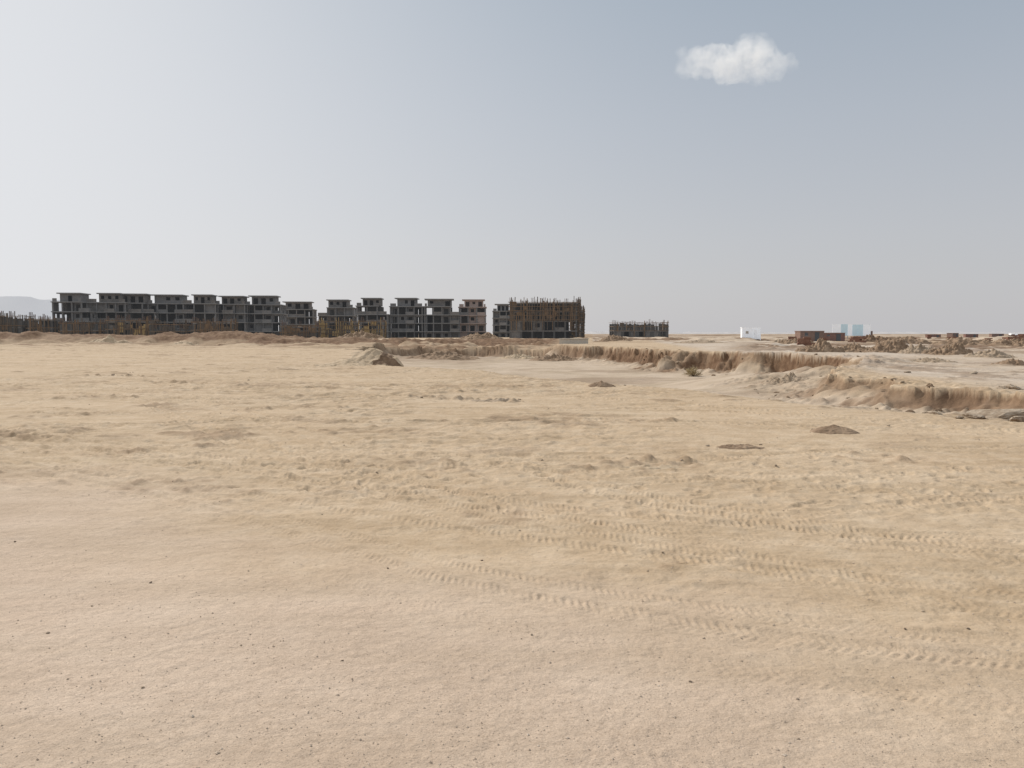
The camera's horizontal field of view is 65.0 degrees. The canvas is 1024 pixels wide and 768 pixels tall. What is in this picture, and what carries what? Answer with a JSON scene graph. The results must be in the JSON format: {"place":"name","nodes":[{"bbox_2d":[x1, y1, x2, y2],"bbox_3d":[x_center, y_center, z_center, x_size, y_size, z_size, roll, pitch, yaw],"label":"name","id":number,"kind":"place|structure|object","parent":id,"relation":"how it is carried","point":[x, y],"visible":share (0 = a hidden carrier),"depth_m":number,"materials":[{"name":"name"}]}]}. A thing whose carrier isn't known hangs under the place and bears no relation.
{"place":"outdoors","nodes":[
{"label":"outdoors","id":0,"kind":"place"},
{"bbox_2d":[0,296,66,323],"bbox_3d":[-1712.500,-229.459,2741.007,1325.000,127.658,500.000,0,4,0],"label":"hills","id":1,"kind":"structure","parent":0,"point":[22,305],"depth_m":2580.35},
{"bbox_2d":[0,331,1023,767],"bbox_3d":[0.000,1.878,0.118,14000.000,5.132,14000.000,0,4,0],"label":"ground","id":2,"kind":"structure","parent":0,"point":[268,467],"depth_m":5.82,"materials":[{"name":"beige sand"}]},
{"bbox_2d":[0,311,32,333],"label":"scaffolded storey","id":3,"kind":"object","parent":2,"relation":"on","point":[14,325],"visible":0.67,"depth_m":239.42,"materials":[{"name":"concrete"}]},
{"bbox_2d":[28,314,61,332],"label":"scaffolded storey","id":4,"kind":"object","parent":2,"relation":"on","point":[46,325],"visible":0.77,"depth_m":237.35,"materials":[{"name":"concrete"}]},
{"bbox_2d":[50,293,100,325],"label":"apartment block","id":5,"kind":"structure","parent":2,"relation":"on","point":[73,306],"depth_m":252.42,"materials":[{"name":"concrete"}]},
{"bbox_2d":[58,318,114,334],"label":"scaffolded storey","id":6,"kind":"object","parent":2,"relation":"on","point":[88,327],"visible":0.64,"depth_m":233.32,"materials":[{"name":"concrete"}]},
{"bbox_2d":[86,293,132,334],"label":"apartment block","id":7,"kind":"structure","parent":2,"relation":"on","point":[111,305],"depth_m":256.58,"materials":[{"name":"concrete"}]},
{"bbox_2d":[90,335,131,342],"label":"sand heap","id":8,"kind":"object","parent":2,"relation":"on","point":[109,339],"visible":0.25,"depth_m":130.92,"materials":[{"name":"beige sand"}]},
{"bbox_2d":[104,315,159,335],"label":"scaffolded storey","id":9,"kind":"object","parent":2,"relation":"on","point":[135,327],"visible":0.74,"depth_m":232.13,"materials":[{"name":"concrete"}]},
{"bbox_2d":[117,293,161,327],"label":"apartment block","id":10,"kind":"structure","parent":2,"relation":"on","point":[139,302],"depth_m":262.50,"materials":[{"name":"concrete"}]},
{"bbox_2d":[147,294,192,328],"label":"apartment block","id":11,"kind":"structure","parent":2,"relation":"on","point":[168,307],"depth_m":267.05,"materials":[{"name":"concrete"}]},
{"bbox_2d":[149,319,195,334],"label":"scaffolded storey","id":12,"kind":"object","parent":2,"relation":"on","point":[162,328],"visible":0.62,"depth_m":230.97,"materials":[{"name":"concrete"}]},
{"bbox_2d":[173,341,198,344],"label":"sand heap","id":13,"kind":"object","parent":2,"relation":"on","point":[185,342],"visible":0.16,"depth_m":121.81,"materials":[{"name":"beige sand"}]},
{"bbox_2d":[181,294,222,328],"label":"apartment block","id":14,"kind":"structure","parent":2,"relation":"on","point":[203,306],"depth_m":267.02,"materials":[{"name":"concrete"}]},
{"bbox_2d":[192,317,237,332],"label":"scaffolded storey","id":15,"kind":"object","parent":2,"relation":"on","point":[204,327],"visible":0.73,"depth_m":230.19,"materials":[{"name":"concrete"}]},
{"bbox_2d":[212,296,252,332],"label":"apartment block","id":16,"kind":"structure","parent":2,"relation":"on","point":[233,308],"depth_m":272.37,"materials":[{"name":"concrete"}]},
{"bbox_2d":[245,295,287,335],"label":"apartment block","id":17,"kind":"structure","parent":2,"relation":"on","point":[266,313],"depth_m":277.49,"materials":[{"name":"concrete"}]},
{"bbox_2d":[282,301,316,326],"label":"apartment block","id":18,"kind":"structure","parent":2,"relation":"on","point":[304,313],"depth_m":331.09,"materials":[{"name":"concrete"}]},
{"bbox_2d":[280,321,320,337],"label":"scaffolded storey","id":19,"kind":"object","parent":2,"relation":"on","point":[306,332],"visible":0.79,"depth_m":254.26,"materials":[{"name":"concrete"}]},
{"bbox_2d":[318,299,355,334],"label":"apartment block","id":20,"kind":"structure","parent":2,"relation":"on","point":[341,308],"depth_m":308.25,"materials":[{"name":"concrete"}]},
{"bbox_2d":[315,317,386,337],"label":"formwork storey","id":21,"kind":"object","parent":2,"relation":"on","point":[336,328],"visible":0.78,"depth_m":266.92,"materials":[{"name":"concrete"}]},
{"bbox_2d":[313,348,403,366],"bbox_3d":[-7.200,-0.678,42.441,8.200,2.478,6.600,0,4,0],"label":"sand heap","id":22,"kind":"object","parent":2,"relation":"on","point":[372,356],"visible":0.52,"depth_m":41.82,"materials":[{"name":"beige sand"}]},
{"bbox_2d":[339,330,384,338],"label":"soil heap","id":23,"kind":"object","parent":2,"relation":"on","point":[361,334],"visible":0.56,"depth_m":242.86,"materials":[{"name":"beige soil"}]},
{"bbox_2d":[355,298,389,337],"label":"apartment block","id":24,"kind":"structure","parent":2,"relation":"on","point":[374,310],"depth_m":289.52,"materials":[{"name":"concrete"}]},
{"bbox_2d":[389,298,423,337],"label":"apartment block","id":25,"kind":"structure","parent":2,"relation":"on","point":[404,316],"depth_m":295.53,"materials":[{"name":"concrete"}]},
{"bbox_2d":[424,299,459,337],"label":"apartment block","id":26,"kind":"structure","parent":2,"relation":"on","point":[441,320],"depth_m":295.48,"materials":[{"name":"concrete"}]},
{"bbox_2d":[404,350,479,359],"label":"soil heap","id":27,"kind":"object","parent":2,"relation":"on","point":[445,355],"visible":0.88,"depth_m":105.46,"materials":[{"name":"beige soil"}]},
{"bbox_2d":[458,299,486,337],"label":"apartment block","id":28,"kind":"structure","parent":2,"relation":"on","point":[472,316],"depth_m":301.62,"materials":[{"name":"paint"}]},
{"bbox_2d":[456,332,502,339],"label":"soil heap","id":29,"kind":"object","parent":2,"relation":"on","point":[476,336],"visible":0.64,"depth_m":210.78,"materials":[{"name":"beige soil"}]},
{"bbox_2d":[471,398,518,401],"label":"earth heap","id":30,"kind":"object","parent":2,"relation":"on","point":[498,399],"visible":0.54,"depth_m":19.13,"materials":[{"name":"beige soil"}]},
{"bbox_2d":[492,304,509,336],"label":"apartment block","id":31,"kind":"structure","parent":2,"relation":"on","point":[501,322],"depth_m":355.58,"materials":[{"name":"concrete"}]},
{"bbox_2d":[498,354,534,358],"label":"soil heap","id":32,"kind":"object","parent":2,"relation":"on","point":[520,356],"visible":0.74,"depth_m":105.94,"materials":[{"name":"beige soil"}]},
{"bbox_2d":[508,297,580,338],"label":"scaffolded block","id":33,"kind":"structure","parent":2,"relation":"on","point":[544,319],"depth_m":261.58,"materials":[{"name":"concrete"}]},
{"bbox_2d":[529,353,577,360],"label":"soil heap","id":34,"kind":"object","parent":2,"relation":"on","point":[553,357],"visible":0.84,"depth_m":99.54,"materials":[{"name":"beige soil"}]},
{"bbox_2d":[559,338,588,343],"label":"wall","id":35,"kind":"structure","parent":2,"relation":"on","point":[573,340],"depth_m":117.43,"materials":[{"name":"concrete"}]},
{"bbox_2d":[569,304,584,337],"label":"scaffold tower","id":36,"kind":"structure","parent":2,"relation":"on","point":[581,326],"depth_m":260.87,"materials":[{"name":"wood"}]},
{"bbox_2d":[588,381,615,386],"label":"earth heap","id":37,"kind":"object","parent":2,"relation":"on","point":[600,384],"visible":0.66,"depth_m":24.29,"materials":[{"name":"beige soil"}]},
{"bbox_2d":[593,335,634,341],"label":"soil heap","id":38,"kind":"object","parent":2,"relation":"on","point":[609,338],"visible":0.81,"depth_m":153.83,"materials":[{"name":"beige soil"}]},
{"bbox_2d":[609,320,668,336],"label":"unfinished storey","id":39,"kind":"object","parent":2,"relation":"on","point":[624,329],"visible":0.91,"depth_m":344.45,"materials":[{"name":"concrete"}]},
{"bbox_2d":[622,464,678,469],"bbox_3d":[1.712,1.030,9.721,0.935,0.117,0.327,0,4,0],"label":"earth heap","id":40,"kind":"object","parent":2,"relation":"on","point":[662,466],"visible":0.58,"depth_m":9.68,"materials":[{"name":"beige soil"}]},
{"bbox_2d":[682,365,701,375],"bbox_3d":[13.966,-1.039,62.144,1.589,0.953,1.423,-1,4,-16],"label":"dry shrub","id":41,"kind":"object","parent":2,"relation":"on","point":[692,372],"visible":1,"depth_m":62.05,"materials":[{"name":"plant"}]},
{"bbox_2d":[674,339,726,342],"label":"soil heap","id":42,"kind":"object","parent":2,"relation":"on","point":[702,341],"visible":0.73,"depth_m":129.96,"materials":[{"name":"beige soil"}]},
{"bbox_2d":[718,444,763,449],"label":"earth heap","id":43,"kind":"object","parent":2,"relation":"on","point":[738,446],"visible":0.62,"depth_m":11.21,"materials":[{"name":"beige sand"}]},
{"bbox_2d":[740,327,760,339],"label":"site cabin","id":44,"kind":"object","parent":2,"relation":"on","point":[751,332],"visible":0.94,"depth_m":178.42,"materials":[{"name":"white metal"}]},
{"bbox_2d":[754,329,757,337],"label":"door","id":45,"kind":"structure","parent":44,"relation":"in","point":[755,330],"depth_m":178.27,"materials":[{"name":"white paint"}]},
{"bbox_2d":[762,372,810,384],"bbox_3d":[12.606,-0.208,36.744,2.372,0.705,1.898,0,4,0],"label":"soil heap","id":46,"kind":"object","parent":2,"relation":"on","point":[786,378],"visible":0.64,"depth_m":36.41,"materials":[{"name":"beige soil"}]},
{"bbox_2d":[777,338,815,343],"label":"rubble heap","id":47,"kind":"object","parent":2,"relation":"on","point":[789,341],"visible":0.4,"depth_m":106.37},
{"bbox_2d":[797,337,814,345],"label":"brick stack","id":48,"kind":"object","parent":2,"relation":"on","point":[805,341],"visible":0.83,"depth_m":98.93,"materials":[{"name":"brown brick"}]},
{"bbox_2d":[794,331,824,340],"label":"metal shed","id":49,"kind":"structure","parent":2,"relation":"on","point":[815,335],"depth_m":158.40,"materials":[{"name":"brown paint"}]},
{"bbox_2d":[815,332,818,340],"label":"door","id":50,"kind":"structure","parent":49,"relation":"in","point":[816,333],"depth_m":158.40,"materials":[{"name":"grey metal"}]},
{"bbox_2d":[794,338,844,351],"bbox_3d":[25.157,-3.128,65.753,4.256,1.337,3.405,0,4,0],"label":"rubble heap","id":51,"kind":"object","parent":2,"relation":"on","point":[821,345],"visible":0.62,"depth_m":64.94,"materials":[{"name":"beige soil"}]},
{"bbox_2d":[809,424,858,433],"bbox_3d":[5.238,0.754,13.056,0.812,0.195,0.649,0,4,0],"label":"earth heap","id":52,"kind":"object","parent":2,"relation":"on","point":[833,429],"visible":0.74,"depth_m":12.93,"materials":[{"name":"beige sand"}]},
{"bbox_2d":[824,333,844,340],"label":"metal shed","id":53,"kind":"structure","parent":2,"relation":"on","point":[835,336],"depth_m":164.42,"materials":[{"name":"brown paint"}]},
{"bbox_2d":[836,334,840,340],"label":"door","id":54,"kind":"structure","parent":53,"relation":"in","point":[838,336],"depth_m":164.23,"materials":[{"name":"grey metal"}]},
{"bbox_2d":[832,324,870,338],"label":"hoarding","id":55,"kind":"object","parent":2,"relation":"on","point":[855,330],"visible":0.76,"depth_m":224.44,"materials":[{"name":"white paint"}]},
{"bbox_2d":[841,342,870,351],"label":"rubble heap","id":56,"kind":"object","parent":2,"relation":"on","point":[850,347],"visible":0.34,"depth_m":67.84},
{"bbox_2d":[850,337,866,342],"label":"brick stack","id":57,"kind":"object","parent":2,"relation":"on","point":[857,339],"visible":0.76,"depth_m":126.63,"materials":[{"name":"brown brick"}]},
{"bbox_2d":[854,334,889,341],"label":"rubble heap","id":58,"kind":"object","parent":2,"relation":"on","point":[870,338],"visible":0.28,"depth_m":141.18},
{"bbox_2d":[860,340,908,352],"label":"rubble heap","id":59,"kind":"object","parent":2,"relation":"on","point":[891,347],"visible":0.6,"depth_m":65.05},
{"bbox_2d":[874,336,932,343],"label":"rubble heap","id":60,"kind":"object","parent":2,"relation":"on","point":[909,340],"visible":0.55,"depth_m":112.46,"materials":[{"name":"beige stone"}]},
{"bbox_2d":[898,343,934,353],"bbox_3d":[32.182,-2.791,63.328,3.552,0.965,2.842,0,4,0],"label":"rubble heap","id":61,"kind":"object","parent":2,"relation":"on","point":[917,349],"visible":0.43,"depth_m":62.96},
{"bbox_2d":[925,334,940,336],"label":"site container","id":62,"kind":"object","parent":2,"relation":"on","point":[936,335],"visible":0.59,"depth_m":283.35,"materials":[{"name":"brown metal"}]},
{"bbox_2d":[909,357,958,362],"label":"soil heap","id":63,"kind":"object","parent":2,"relation":"on","point":[932,360],"visible":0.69,"depth_m":43.61,"materials":[{"name":"beige soil"}]},
{"bbox_2d":[931,411,942,414],"bbox_3d":[8.627,0.600,16.287,0.176,0.081,0.233,5,13,-34],"label":"rock","id":64,"kind":"object","parent":2,"relation":"on","point":[935,412],"visible":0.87,"depth_m":16.24,"materials":[{"name":"beige stone"}]},
{"bbox_2d":[921,342,972,354],"bbox_3d":[33.094,-2.696,61.062,3.952,1.089,3.162,0,4,0],"label":"rubble heap","id":65,"kind":"object","parent":2,"relation":"on","point":[954,349],"visible":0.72,"depth_m":60.49,"materials":[{"name":"beige sand"}]},
{"bbox_2d":[947,333,958,336],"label":"site container","id":66,"kind":"object","parent":2,"relation":"on","point":[952,334],"visible":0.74,"depth_m":298.52,"materials":[{"name":"brown metal"}]},
{"bbox_2d":[929,336,994,345],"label":"rubble heap","id":67,"kind":"object","parent":2,"relation":"on","point":[959,340],"visible":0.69,"depth_m":105.10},
{"bbox_2d":[963,334,977,337],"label":"site container","id":68,"kind":"object","parent":2,"relation":"on","point":[970,335],"visible":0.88,"depth_m":288.38,"materials":[{"name":"brown metal"}]},
{"bbox_2d":[962,414,985,418],"bbox_3d":[9.409,0.667,16.320,0.361,0.127,0.423,-2,4,-23],"label":"rock","id":69,"kind":"object","parent":2,"relation":"on","point":[975,416],"visible":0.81,"depth_m":16.19,"materials":[{"name":"beige stone"}]},
{"bbox_2d":[963,348,1017,357],"bbox_3d":[32.994,-2.097,55.165,3.569,0.704,2.855,0,4,0],"label":"rubble heap","id":70,"kind":"object","parent":2,"relation":"on","point":[993,353],"visible":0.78,"depth_m":54.60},
{"bbox_2d":[989,334,1003,336],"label":"site container","id":71,"kind":"object","parent":2,"relation":"on","point":[993,335],"visible":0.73,"depth_m":298.35,"materials":[{"name":"brown metal"}]},
{"bbox_2d":[989,338,1023,345],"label":"rubble heap","id":72,"kind":"object","parent":2,"relation":"on","point":[1013,342],"visible":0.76,"depth_m":100.10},
{"bbox_2d":[990,358,1023,365],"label":"soil heap","id":73,"kind":"object","parent":2,"relation":"on","point":[1012,361],"visible":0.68,"depth_m":39.33,"materials":[{"name":"beige soil"}]},
{"bbox_2d":[992,384,1023,389],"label":"soil heap","id":74,"kind":"object","parent":2,"relation":"on","point":[1001,387],"visible":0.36,"depth_m":22.07,"materials":[{"name":"beige soil"}]},
{"bbox_2d":[1006,385,1020,389],"bbox_3d":[13.664,0.114,21.913,0.308,0.128,0.435,17,1,-13],"label":"rock","id":75,"kind":"object","parent":2,"relation":"on","point":[1013,387],"visible":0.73,"depth_m":21.79,"materials":[{"name":"beige stone"}]},
{"bbox_2d":[1006,337,1021,339],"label":"brick stack","id":76,"kind":"object","parent":2,"relation":"on","point":[1008,338],"visible":0.32,"depth_m":123.04,"materials":[{"name":"brown brick"}]},
{"bbox_2d":[1009,416,1023,421],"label":"rock","id":77,"kind":"object","parent":2,"relation":"on","point":[1016,419],"visible":0.69,"depth_m":16.00,"materials":[{"name":"beige stone"}]},
{"bbox_2d":[0,0,1023,332],"label":"sky","id":78,"kind":"structure","parent":0,"point":[690,165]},
{"bbox_2d":[490,331,1023,333],"bbox_3d":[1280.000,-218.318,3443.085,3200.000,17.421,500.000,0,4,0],"label":"hills","id":79,"kind":"structure","parent":0,"point":[607,332],"depth_m":3280.31,"materials":[{"name":"beige sand"}]},
{"bbox_2d":[965,409,1023,419],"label":"crust slab","id":80,"kind":"structure","parent":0,"point":[1007,414],"depth_m":17.29,"materials":[{"name":"beige soil"}]}
]}

